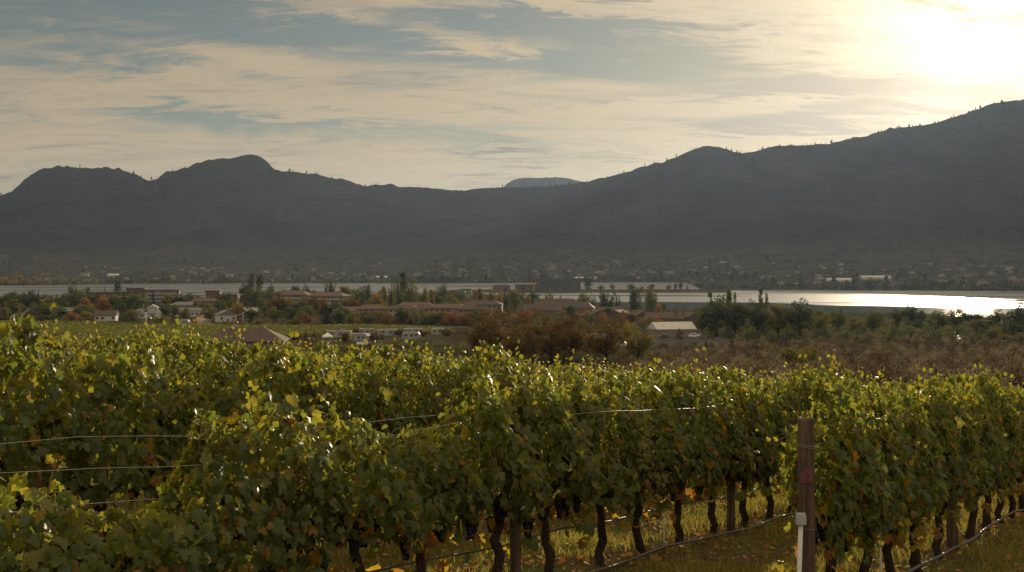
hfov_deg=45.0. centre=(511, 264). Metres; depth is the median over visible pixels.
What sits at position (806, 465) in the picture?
end post
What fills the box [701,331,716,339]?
willow
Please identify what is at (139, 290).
apartment block
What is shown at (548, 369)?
grapevine
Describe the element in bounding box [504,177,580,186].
mountain
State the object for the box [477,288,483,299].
poplar tree
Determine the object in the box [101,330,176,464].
grapevine
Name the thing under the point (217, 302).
spruce tree
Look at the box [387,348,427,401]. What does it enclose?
grapevine
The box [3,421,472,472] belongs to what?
trellis wire
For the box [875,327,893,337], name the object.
willow
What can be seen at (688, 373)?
grapevine
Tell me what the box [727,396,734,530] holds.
vine post
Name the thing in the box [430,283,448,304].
deciduous tree
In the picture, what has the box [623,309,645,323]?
house
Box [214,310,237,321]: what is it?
house
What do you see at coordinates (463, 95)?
sky
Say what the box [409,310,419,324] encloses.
deciduous tree
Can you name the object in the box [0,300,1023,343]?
shrubbery
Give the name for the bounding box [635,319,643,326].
bush
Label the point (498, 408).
grapevine
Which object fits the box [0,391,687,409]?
trellis wire
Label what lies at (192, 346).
grapevine
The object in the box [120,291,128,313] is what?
spruce tree
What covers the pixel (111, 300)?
deciduous tree
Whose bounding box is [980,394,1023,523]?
grapevine
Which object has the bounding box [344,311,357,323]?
deciduous tree
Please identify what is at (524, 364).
grapevine
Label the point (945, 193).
hills
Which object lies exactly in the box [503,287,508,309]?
poplar tree
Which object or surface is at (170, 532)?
grapevine
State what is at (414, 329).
camper trailer
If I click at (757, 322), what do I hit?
deciduous tree
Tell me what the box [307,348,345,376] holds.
grapevine
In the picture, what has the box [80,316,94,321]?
bush
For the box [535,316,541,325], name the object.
bush
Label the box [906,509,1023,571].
drip hose
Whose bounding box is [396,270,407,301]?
poplar tree
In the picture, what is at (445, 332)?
deciduous tree
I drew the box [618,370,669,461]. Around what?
grapevine
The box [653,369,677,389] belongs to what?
grapevine
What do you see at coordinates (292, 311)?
deciduous tree
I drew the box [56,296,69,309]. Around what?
deciduous tree
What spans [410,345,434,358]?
bush
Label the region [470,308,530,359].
cottonwood tree
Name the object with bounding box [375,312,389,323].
deciduous tree
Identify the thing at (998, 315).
deciduous tree
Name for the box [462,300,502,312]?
townhouse
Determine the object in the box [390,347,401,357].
bush
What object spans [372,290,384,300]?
deciduous tree
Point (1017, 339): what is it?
willow
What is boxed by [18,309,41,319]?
house
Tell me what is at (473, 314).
deciduous tree
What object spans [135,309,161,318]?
house
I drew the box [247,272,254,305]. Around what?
poplar tree
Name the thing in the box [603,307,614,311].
deciduous tree
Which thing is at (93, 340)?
grapevine
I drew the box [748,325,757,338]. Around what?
bush
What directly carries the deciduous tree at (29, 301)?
on the ground at (458, 337)
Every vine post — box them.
[510,404,520,571]
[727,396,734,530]
[946,457,955,550]
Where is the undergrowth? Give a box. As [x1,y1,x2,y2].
[614,332,1023,394]
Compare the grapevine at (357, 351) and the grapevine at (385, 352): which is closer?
the grapevine at (385, 352)
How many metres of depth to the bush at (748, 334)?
439.46 m
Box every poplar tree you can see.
[67,285,76,301]
[112,280,121,291]
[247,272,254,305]
[255,273,263,293]
[324,278,336,291]
[359,291,365,304]
[380,285,387,306]
[386,282,397,306]
[393,278,403,304]
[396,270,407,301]
[405,277,417,301]
[427,289,435,304]
[473,289,476,299]
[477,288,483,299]
[487,289,495,299]
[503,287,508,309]
[584,275,592,290]
[588,294,595,306]
[599,291,615,306]
[613,295,621,306]
[625,285,644,310]
[642,285,658,311]
[706,291,712,331]
[724,285,732,332]
[733,292,736,322]
[757,286,763,330]
[764,292,769,325]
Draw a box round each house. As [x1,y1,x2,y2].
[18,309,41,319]
[61,307,82,315]
[94,311,118,320]
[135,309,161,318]
[147,304,158,308]
[169,302,199,310]
[175,308,206,316]
[190,298,218,307]
[207,325,289,350]
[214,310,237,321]
[243,307,262,315]
[523,304,562,318]
[534,299,575,303]
[562,301,594,314]
[579,309,607,322]
[595,307,620,311]
[601,309,627,323]
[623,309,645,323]
[645,312,675,324]
[669,312,701,327]
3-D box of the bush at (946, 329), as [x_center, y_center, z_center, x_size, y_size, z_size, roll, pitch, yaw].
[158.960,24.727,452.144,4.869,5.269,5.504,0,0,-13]
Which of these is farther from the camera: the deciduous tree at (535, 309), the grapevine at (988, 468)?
the deciduous tree at (535, 309)
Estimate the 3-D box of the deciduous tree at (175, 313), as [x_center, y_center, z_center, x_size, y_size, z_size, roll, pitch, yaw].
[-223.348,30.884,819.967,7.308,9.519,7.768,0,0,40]
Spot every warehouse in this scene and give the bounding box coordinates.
[825,278,851,281]
[858,276,890,279]
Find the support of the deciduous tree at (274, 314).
on the ground at (458, 337)
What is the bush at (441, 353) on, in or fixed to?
on the ground at (458, 337)
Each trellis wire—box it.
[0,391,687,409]
[0,400,430,415]
[1,400,810,443]
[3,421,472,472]
[11,433,744,512]
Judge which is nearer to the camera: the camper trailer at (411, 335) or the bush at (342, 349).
the bush at (342, 349)
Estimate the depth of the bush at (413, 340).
384.50 m
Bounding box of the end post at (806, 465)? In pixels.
[797,417,815,571]
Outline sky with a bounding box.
[0,0,1023,194]
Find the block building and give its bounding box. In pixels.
[459,288,471,298]
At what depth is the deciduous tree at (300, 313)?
726.98 m
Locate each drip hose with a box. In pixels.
[368,483,782,571]
[589,512,796,571]
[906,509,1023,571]
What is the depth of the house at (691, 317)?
595.75 m
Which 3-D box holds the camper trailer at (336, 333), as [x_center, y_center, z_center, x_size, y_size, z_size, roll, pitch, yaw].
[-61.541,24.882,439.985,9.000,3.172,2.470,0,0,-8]
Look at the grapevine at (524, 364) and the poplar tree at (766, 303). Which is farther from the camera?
the poplar tree at (766, 303)
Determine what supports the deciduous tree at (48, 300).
on the ground at (458, 337)
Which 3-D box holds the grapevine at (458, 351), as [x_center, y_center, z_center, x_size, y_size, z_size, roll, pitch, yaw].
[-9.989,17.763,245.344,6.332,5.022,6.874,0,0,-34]
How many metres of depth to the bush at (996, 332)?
431.84 m
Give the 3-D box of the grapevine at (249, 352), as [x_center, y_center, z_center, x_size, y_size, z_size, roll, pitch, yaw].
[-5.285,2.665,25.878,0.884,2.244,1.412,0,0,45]
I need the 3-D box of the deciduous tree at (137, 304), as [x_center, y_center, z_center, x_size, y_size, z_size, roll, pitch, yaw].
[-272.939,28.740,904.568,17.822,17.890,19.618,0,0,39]
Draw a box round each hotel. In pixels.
[277,290,310,303]
[305,292,350,304]
[515,284,535,290]
[536,277,580,290]
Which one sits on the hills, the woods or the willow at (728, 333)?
the woods
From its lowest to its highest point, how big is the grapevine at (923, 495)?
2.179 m
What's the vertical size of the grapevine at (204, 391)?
2.090 m
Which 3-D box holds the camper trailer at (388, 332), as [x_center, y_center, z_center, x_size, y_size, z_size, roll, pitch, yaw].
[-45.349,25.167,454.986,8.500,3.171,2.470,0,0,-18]
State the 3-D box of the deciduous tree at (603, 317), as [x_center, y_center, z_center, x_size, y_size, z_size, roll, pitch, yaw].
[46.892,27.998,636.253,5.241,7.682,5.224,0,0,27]
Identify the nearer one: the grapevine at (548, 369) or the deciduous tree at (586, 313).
the grapevine at (548, 369)
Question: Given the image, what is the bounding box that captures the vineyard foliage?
[0,319,454,349]
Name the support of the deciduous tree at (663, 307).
on the ground at (458, 337)
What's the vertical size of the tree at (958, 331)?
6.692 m
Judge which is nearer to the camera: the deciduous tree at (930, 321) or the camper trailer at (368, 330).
the camper trailer at (368, 330)
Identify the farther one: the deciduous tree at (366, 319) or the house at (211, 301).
the house at (211, 301)
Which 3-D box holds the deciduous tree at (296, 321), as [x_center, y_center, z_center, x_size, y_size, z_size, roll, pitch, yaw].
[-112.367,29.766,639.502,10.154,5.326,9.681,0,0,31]
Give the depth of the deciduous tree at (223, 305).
899.29 m
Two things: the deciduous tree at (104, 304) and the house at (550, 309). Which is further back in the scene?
the deciduous tree at (104, 304)
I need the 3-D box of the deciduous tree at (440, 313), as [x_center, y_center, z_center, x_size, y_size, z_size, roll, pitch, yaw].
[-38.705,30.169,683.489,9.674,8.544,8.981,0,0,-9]
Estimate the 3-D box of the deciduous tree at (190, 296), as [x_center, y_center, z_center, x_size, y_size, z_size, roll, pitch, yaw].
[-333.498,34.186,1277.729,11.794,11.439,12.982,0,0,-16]
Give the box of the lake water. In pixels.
[0,282,1023,316]
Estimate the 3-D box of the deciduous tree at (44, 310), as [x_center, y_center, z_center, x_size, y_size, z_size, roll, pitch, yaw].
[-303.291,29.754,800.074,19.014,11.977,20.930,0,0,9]
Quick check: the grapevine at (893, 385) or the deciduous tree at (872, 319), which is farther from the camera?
the deciduous tree at (872, 319)
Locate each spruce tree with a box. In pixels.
[35,290,41,310]
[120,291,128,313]
[166,295,170,314]
[179,289,184,301]
[214,293,221,311]
[317,305,334,326]
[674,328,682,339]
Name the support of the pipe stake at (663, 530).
on the ground at (458, 337)
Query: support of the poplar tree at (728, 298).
on the ground at (458, 337)
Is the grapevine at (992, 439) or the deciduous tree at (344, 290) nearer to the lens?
the grapevine at (992, 439)
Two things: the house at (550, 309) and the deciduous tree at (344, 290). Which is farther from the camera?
the deciduous tree at (344, 290)
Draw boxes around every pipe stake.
[663,515,664,545]
[879,547,881,571]
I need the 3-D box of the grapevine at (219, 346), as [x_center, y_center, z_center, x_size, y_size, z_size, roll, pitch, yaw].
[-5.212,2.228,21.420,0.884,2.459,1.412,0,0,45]
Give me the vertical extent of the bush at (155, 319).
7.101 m
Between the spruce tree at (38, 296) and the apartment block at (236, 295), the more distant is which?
the apartment block at (236, 295)
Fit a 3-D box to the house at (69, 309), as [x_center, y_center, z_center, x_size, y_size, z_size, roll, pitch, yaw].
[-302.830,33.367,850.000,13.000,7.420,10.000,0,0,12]
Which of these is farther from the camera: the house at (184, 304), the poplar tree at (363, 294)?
the house at (184, 304)
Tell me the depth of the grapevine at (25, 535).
6.36 m
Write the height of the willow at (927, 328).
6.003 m
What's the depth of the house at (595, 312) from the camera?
714.65 m
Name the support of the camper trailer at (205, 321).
on the ground at (458, 337)
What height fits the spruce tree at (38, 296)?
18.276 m
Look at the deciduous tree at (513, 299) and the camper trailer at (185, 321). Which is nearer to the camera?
the camper trailer at (185, 321)
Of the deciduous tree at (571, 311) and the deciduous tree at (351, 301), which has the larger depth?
the deciduous tree at (351, 301)
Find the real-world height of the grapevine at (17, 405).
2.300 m
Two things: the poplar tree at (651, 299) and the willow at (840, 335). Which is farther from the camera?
the poplar tree at (651, 299)
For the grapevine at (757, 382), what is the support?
on the ground at (458, 337)
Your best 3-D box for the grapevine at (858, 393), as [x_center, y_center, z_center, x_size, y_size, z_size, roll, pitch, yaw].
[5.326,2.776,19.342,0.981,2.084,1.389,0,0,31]
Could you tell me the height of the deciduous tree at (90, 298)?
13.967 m
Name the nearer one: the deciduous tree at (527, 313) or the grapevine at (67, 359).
the grapevine at (67, 359)
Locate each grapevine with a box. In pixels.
[0,303,107,568]
[0,350,61,486]
[0,454,125,571]
[4,319,57,402]
[27,318,182,546]
[27,337,110,481]
[30,333,148,508]
[40,327,78,356]
[40,339,90,364]
[46,342,83,365]
[55,486,247,571]
[73,331,106,357]
[86,318,154,357]
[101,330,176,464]
[103,337,207,495]
[134,352,267,565]
[139,318,201,366]
[145,373,351,571]
[147,329,211,481]
[178,346,265,491]
[182,324,243,368]
[197,327,255,377]
[223,332,351,513]
[231,344,306,453]
[236,337,280,357]
[267,338,311,364]
[268,398,426,571]
[277,340,311,368]
[300,333,403,548]
[301,339,340,356]
[303,336,348,368]
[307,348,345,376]
[319,357,360,426]
[341,337,419,445]
[343,341,379,371]
[352,342,457,485]
[352,416,495,571]
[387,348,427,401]
[401,339,449,486]
[412,341,488,527]
[426,352,449,366]
[429,353,553,571]
[440,356,493,448]
[444,346,483,388]
[455,336,541,476]
[473,354,500,474]
[493,353,607,571]
[499,340,541,424]
[513,364,573,491]
[525,359,560,449]
[533,372,653,566]
[540,349,615,477]
[540,362,570,466]
[562,357,604,382]
[566,357,592,374]
[584,357,641,471]
[591,361,613,416]
[601,383,692,553]
[612,359,640,377]
[616,365,644,384]
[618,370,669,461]
[636,365,694,472]
[637,346,732,542]
[638,367,654,383]
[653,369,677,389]
[668,367,757,533]
[675,363,692,389]
[690,363,718,379]
[700,364,738,456]
[714,368,784,526]
[727,363,749,394]
[738,378,797,519]
[745,370,773,466]
[754,363,897,571]
[763,362,829,512]
[765,376,782,468]
[777,366,807,442]
[793,348,840,502]
[813,353,865,443]
[815,385,938,571]
[838,370,863,392]
[843,375,871,492]
[853,370,947,571]
[858,373,885,446]
[868,368,899,464]
[876,364,965,571]
[889,377,911,396]
[904,379,924,400]
[910,367,982,559]
[914,375,930,399]
[931,382,1006,549]
[955,368,973,393]
[956,374,1008,538]
[964,363,1023,530]
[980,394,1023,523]
[1000,372,1023,518]
[1009,388,1023,512]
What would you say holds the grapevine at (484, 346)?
on the ground at (458, 337)
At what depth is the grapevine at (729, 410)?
14.40 m
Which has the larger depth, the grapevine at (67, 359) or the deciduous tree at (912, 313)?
the deciduous tree at (912, 313)
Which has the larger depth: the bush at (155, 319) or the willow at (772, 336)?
the bush at (155, 319)
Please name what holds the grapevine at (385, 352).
on the ground at (458, 337)
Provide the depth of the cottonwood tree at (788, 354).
127.43 m
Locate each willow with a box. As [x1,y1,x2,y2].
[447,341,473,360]
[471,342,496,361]
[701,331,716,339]
[722,326,733,338]
[764,330,777,340]
[834,330,860,338]
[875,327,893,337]
[886,319,904,326]
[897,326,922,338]
[916,324,930,335]
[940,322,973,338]
[965,320,980,330]
[991,326,1009,334]
[1011,333,1023,342]
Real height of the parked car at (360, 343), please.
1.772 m
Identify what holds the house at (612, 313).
on the ground at (458, 337)
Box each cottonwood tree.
[463,316,496,356]
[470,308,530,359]
[491,323,540,360]
[515,311,557,358]
[531,321,569,362]
[550,312,589,361]
[576,324,603,357]
[582,320,628,362]
[614,324,656,362]
[621,320,632,346]
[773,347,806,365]
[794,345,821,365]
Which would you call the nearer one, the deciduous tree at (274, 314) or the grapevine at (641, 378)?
the grapevine at (641, 378)
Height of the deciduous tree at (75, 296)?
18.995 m
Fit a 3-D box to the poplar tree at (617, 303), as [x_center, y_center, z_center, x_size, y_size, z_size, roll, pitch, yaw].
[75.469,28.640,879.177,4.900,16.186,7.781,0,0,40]
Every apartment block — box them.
[87,292,136,304]
[126,288,147,302]
[144,289,182,304]
[205,290,222,298]
[218,294,240,305]
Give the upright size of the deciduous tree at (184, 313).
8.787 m
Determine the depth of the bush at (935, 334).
424.80 m
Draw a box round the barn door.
[665,331,672,336]
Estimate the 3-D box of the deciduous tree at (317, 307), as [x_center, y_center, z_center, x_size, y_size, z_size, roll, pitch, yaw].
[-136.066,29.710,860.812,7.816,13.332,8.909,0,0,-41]
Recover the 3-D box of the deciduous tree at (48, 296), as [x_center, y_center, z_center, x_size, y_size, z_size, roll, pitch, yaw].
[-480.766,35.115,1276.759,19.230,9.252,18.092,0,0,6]
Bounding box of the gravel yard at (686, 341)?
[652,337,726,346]
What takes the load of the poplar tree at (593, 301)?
on the ground at (458, 337)
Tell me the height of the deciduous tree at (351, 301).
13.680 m
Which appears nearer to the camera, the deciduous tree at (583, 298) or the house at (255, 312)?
the house at (255, 312)
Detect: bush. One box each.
[44,314,60,320]
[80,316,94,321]
[117,308,141,322]
[149,313,171,324]
[250,317,274,325]
[303,341,312,347]
[337,344,350,353]
[375,317,383,325]
[383,315,391,325]
[390,339,403,346]
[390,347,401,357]
[408,338,418,344]
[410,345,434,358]
[412,312,420,325]
[433,346,448,359]
[458,312,470,325]
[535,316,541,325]
[595,315,601,326]
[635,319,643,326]
[641,316,649,326]
[741,328,754,339]
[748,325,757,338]
[758,326,772,335]
[783,328,796,339]
[813,324,832,337]
[864,332,879,338]
[885,343,894,348]
[926,331,942,338]
[941,326,951,336]
[980,331,1000,338]
[985,326,1003,338]
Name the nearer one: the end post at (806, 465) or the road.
the end post at (806, 465)
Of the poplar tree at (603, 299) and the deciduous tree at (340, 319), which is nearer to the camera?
the deciduous tree at (340, 319)
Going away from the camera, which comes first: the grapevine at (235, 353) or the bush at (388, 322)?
the grapevine at (235, 353)
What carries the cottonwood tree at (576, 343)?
on the ground at (458, 337)
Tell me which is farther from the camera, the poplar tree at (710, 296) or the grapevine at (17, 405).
the poplar tree at (710, 296)
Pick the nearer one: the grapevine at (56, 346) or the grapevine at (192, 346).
the grapevine at (192, 346)
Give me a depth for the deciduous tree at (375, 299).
933.70 m
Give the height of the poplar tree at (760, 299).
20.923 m
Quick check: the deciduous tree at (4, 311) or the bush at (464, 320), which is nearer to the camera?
the bush at (464, 320)
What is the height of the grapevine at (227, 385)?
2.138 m
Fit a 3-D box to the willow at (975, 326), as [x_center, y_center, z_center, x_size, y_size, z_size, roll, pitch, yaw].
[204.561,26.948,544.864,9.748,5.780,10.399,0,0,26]
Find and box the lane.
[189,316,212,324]
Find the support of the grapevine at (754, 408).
on the ground at (458, 337)
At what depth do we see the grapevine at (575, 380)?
16.71 m
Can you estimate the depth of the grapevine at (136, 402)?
9.99 m
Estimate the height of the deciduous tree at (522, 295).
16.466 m
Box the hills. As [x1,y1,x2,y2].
[0,99,1023,290]
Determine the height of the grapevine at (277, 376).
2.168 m
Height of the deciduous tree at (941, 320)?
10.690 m
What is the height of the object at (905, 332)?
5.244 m
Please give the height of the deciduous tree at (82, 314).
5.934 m
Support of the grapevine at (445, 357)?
on the ground at (458, 337)
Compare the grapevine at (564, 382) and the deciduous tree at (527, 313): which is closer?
the grapevine at (564, 382)
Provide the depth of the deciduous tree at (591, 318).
645.41 m
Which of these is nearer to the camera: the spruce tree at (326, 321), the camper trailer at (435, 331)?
the camper trailer at (435, 331)
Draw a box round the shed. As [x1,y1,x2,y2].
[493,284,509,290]
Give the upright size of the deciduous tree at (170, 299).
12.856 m
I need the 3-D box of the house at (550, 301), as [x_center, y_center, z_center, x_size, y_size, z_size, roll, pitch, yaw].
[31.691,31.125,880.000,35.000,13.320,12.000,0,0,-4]
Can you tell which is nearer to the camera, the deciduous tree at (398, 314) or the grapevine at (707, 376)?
the grapevine at (707, 376)
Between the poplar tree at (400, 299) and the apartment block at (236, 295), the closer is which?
the poplar tree at (400, 299)
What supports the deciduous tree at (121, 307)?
on the ground at (458, 337)
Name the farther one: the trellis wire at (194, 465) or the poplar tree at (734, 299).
the poplar tree at (734, 299)
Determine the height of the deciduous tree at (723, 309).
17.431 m
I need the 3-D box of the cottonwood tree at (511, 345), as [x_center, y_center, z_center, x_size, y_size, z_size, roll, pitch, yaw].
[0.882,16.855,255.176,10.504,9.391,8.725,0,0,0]
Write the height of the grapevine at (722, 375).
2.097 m
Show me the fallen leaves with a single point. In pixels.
(561, 559)
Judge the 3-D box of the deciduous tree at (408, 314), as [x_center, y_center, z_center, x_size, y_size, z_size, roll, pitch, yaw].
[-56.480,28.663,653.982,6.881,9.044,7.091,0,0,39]
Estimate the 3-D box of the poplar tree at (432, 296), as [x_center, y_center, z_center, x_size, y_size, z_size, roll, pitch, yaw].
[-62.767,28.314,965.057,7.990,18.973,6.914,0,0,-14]
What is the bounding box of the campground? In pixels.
[323,334,448,346]
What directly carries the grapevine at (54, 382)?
on the ground at (458, 337)
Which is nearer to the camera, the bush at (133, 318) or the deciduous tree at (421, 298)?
the bush at (133, 318)
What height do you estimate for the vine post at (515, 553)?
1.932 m
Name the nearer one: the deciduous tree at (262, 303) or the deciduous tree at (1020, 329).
the deciduous tree at (1020, 329)
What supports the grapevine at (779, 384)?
on the ground at (458, 337)
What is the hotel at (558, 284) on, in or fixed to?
on the ground at (458, 337)
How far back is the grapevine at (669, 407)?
19.42 m
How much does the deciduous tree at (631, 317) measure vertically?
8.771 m
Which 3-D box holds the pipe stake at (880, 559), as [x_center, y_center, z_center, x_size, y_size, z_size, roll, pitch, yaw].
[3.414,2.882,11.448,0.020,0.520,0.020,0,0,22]
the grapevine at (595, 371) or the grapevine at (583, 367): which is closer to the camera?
the grapevine at (595, 371)
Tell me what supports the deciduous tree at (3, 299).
on the ground at (458, 337)
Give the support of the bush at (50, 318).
on the ground at (458, 337)
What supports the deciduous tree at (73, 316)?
on the ground at (458, 337)
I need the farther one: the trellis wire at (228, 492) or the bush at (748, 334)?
the bush at (748, 334)
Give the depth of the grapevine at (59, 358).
21.48 m
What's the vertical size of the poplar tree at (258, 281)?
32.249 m
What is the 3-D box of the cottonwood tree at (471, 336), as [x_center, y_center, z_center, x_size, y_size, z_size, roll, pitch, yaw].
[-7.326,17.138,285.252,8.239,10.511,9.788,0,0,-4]
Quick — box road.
[354,326,468,327]
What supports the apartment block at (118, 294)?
on the ground at (458, 337)
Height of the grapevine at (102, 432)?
2.209 m
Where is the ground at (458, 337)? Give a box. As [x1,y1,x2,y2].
[0,289,1023,571]
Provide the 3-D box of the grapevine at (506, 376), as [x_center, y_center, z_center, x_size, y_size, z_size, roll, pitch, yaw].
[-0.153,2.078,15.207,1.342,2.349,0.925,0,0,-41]
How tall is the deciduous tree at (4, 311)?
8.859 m
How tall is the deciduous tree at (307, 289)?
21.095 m
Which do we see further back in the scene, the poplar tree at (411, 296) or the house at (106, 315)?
the poplar tree at (411, 296)
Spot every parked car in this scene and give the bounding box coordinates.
[356,340,369,344]
[658,334,670,338]
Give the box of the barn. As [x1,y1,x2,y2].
[647,322,696,336]
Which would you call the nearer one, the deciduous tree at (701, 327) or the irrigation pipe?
the irrigation pipe
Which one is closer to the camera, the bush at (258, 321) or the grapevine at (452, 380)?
the grapevine at (452, 380)
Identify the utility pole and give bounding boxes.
[237,310,248,326]
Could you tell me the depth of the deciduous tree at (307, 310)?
762.36 m
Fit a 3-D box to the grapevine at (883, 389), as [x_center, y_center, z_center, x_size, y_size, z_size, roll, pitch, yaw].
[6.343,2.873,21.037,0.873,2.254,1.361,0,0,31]
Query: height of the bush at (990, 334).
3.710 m
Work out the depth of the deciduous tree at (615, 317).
585.81 m
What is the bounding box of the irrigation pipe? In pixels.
[795,513,805,571]
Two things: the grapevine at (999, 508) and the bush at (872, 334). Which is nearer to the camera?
the grapevine at (999, 508)
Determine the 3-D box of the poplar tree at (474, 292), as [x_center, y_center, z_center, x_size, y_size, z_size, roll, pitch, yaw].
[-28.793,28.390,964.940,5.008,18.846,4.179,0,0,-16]
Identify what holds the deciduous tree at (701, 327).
on the ground at (458, 337)
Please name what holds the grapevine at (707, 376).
on the ground at (458, 337)
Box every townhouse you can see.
[332,306,356,316]
[355,304,385,314]
[382,305,419,315]
[398,302,430,305]
[416,304,433,314]
[429,304,462,315]
[457,305,483,315]
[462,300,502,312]
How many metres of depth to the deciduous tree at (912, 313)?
543.30 m
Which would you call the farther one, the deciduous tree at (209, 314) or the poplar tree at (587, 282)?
the poplar tree at (587, 282)
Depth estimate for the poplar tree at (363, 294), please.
949.20 m
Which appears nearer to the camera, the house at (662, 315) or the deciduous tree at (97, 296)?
the house at (662, 315)
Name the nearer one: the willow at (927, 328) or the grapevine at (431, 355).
the grapevine at (431, 355)
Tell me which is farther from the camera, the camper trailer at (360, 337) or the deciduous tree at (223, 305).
the deciduous tree at (223, 305)
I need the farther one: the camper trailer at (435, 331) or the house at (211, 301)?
the house at (211, 301)
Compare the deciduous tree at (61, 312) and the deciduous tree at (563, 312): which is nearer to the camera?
the deciduous tree at (563, 312)
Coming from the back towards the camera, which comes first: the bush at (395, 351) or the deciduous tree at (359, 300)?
the deciduous tree at (359, 300)
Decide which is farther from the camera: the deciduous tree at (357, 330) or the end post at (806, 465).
the deciduous tree at (357, 330)
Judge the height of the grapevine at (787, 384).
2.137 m
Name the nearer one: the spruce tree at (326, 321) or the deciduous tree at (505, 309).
the spruce tree at (326, 321)
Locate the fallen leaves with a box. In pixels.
[21,462,1023,571]
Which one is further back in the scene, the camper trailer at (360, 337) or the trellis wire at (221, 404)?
the camper trailer at (360, 337)
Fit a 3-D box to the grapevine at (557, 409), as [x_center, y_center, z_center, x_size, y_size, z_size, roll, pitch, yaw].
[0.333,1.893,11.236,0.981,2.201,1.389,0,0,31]
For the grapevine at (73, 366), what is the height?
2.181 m
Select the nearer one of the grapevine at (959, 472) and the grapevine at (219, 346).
the grapevine at (959, 472)
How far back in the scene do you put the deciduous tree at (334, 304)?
897.69 m
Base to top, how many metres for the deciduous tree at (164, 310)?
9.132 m
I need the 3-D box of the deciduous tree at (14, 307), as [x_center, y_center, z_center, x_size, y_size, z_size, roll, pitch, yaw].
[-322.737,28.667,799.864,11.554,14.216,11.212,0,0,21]
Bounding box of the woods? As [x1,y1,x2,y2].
[0,239,1023,290]
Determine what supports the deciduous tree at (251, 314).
on the ground at (458, 337)
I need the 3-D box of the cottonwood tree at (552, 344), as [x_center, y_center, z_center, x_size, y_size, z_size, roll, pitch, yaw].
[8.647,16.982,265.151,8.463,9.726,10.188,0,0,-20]
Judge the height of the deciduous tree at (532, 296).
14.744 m
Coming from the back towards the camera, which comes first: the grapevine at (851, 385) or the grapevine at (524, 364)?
the grapevine at (524, 364)
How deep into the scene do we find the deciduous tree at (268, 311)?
759.09 m
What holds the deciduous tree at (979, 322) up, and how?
on the ground at (458, 337)
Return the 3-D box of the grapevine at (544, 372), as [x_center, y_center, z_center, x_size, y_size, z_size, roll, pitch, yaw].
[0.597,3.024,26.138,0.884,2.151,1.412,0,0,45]
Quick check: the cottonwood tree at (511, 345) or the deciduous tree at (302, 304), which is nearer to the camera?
the cottonwood tree at (511, 345)
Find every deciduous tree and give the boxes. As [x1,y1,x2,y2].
[0,291,24,308]
[0,307,9,317]
[4,299,20,317]
[17,290,39,306]
[19,304,28,311]
[27,302,59,315]
[36,314,48,320]
[39,294,54,298]
[41,298,58,307]
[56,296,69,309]
[56,305,68,316]
[63,312,79,320]
[64,288,86,306]
[71,304,96,316]
[79,297,90,308]
[79,311,93,317]
[81,293,96,303]
[91,294,105,305]
[91,295,111,310]
[107,293,120,305]
[111,300,125,314]
[124,293,151,309]
[158,305,170,316]
[161,294,172,306]
[170,304,179,316]
[172,295,185,302]
[178,307,191,318]
[183,292,194,300]
[192,300,204,307]
[200,303,217,318]
[219,295,231,305]
[219,300,226,310]
[228,296,236,308]
[230,303,245,320]
[239,281,249,305]
[240,305,260,322]
[241,285,263,306]
[255,296,272,316]
[261,288,272,302]
[264,291,293,315]
[265,306,281,320]
[267,283,274,298]
[268,310,280,320]
[282,307,302,319]
[287,317,303,324]
[287,332,302,340]
[291,303,302,308]
[294,310,304,320]
[299,298,308,308]
[299,304,316,317]
[299,313,312,324]
[301,284,311,293]
[308,295,317,305]
[312,298,321,315]
[318,299,329,314]
[326,305,337,314]
[331,301,339,308]
[331,310,347,323]
[334,306,348,316]
[338,286,355,300]
[341,298,358,306]
[341,332,349,341]
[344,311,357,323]
[352,298,361,306]
[352,327,359,332]
[353,286,367,301]
[359,316,376,324]
[363,284,373,303]
[368,292,383,303]
[368,333,380,342]
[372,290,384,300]
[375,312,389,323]
[393,306,409,324]
[394,329,406,335]
[400,311,411,325]
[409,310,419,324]
[409,316,428,324]
[418,287,430,301]
[420,313,429,322]
[426,315,443,323]
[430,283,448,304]
[434,312,447,324]
[441,328,452,336]
[443,312,463,325]
[447,294,457,303]
[451,289,467,301]
[461,312,476,324]
[465,312,480,325]
[471,307,481,315]
[494,292,502,302]
[504,308,513,319]
[508,290,520,312]
[514,289,527,303]
[515,311,528,325]
[522,310,534,325]
[523,290,540,303]
[529,307,541,315]
[545,291,553,298]
[551,310,568,319]
[565,305,576,317]
[577,292,590,303]
[583,307,588,322]
[586,314,595,323]
[599,311,606,323]
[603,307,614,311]
[607,315,622,326]
[619,310,626,324]
[625,310,637,324]
[655,304,661,311]
[660,301,665,311]
[694,305,710,333]
[697,294,733,336]
[719,301,752,335]
[742,299,772,335]
[764,302,793,335]
[780,298,817,336]
[810,309,831,328]
[825,307,848,330]
[845,317,866,329]
[861,309,888,330]
[891,308,901,329]
[900,303,926,327]
[910,318,933,331]
[922,317,936,328]
[926,309,948,328]
[946,308,968,327]
[966,312,982,328]
[975,319,997,330]
[986,308,1006,327]
[991,321,1018,332]
[1000,302,1023,324]
[1009,324,1023,332]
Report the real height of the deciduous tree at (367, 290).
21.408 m
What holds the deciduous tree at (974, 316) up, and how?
on the ground at (458, 337)
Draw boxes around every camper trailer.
[180,319,189,323]
[200,319,210,324]
[326,330,351,337]
[349,332,369,341]
[359,328,374,333]
[377,328,398,336]
[402,331,419,339]
[404,328,424,333]
[431,327,443,334]

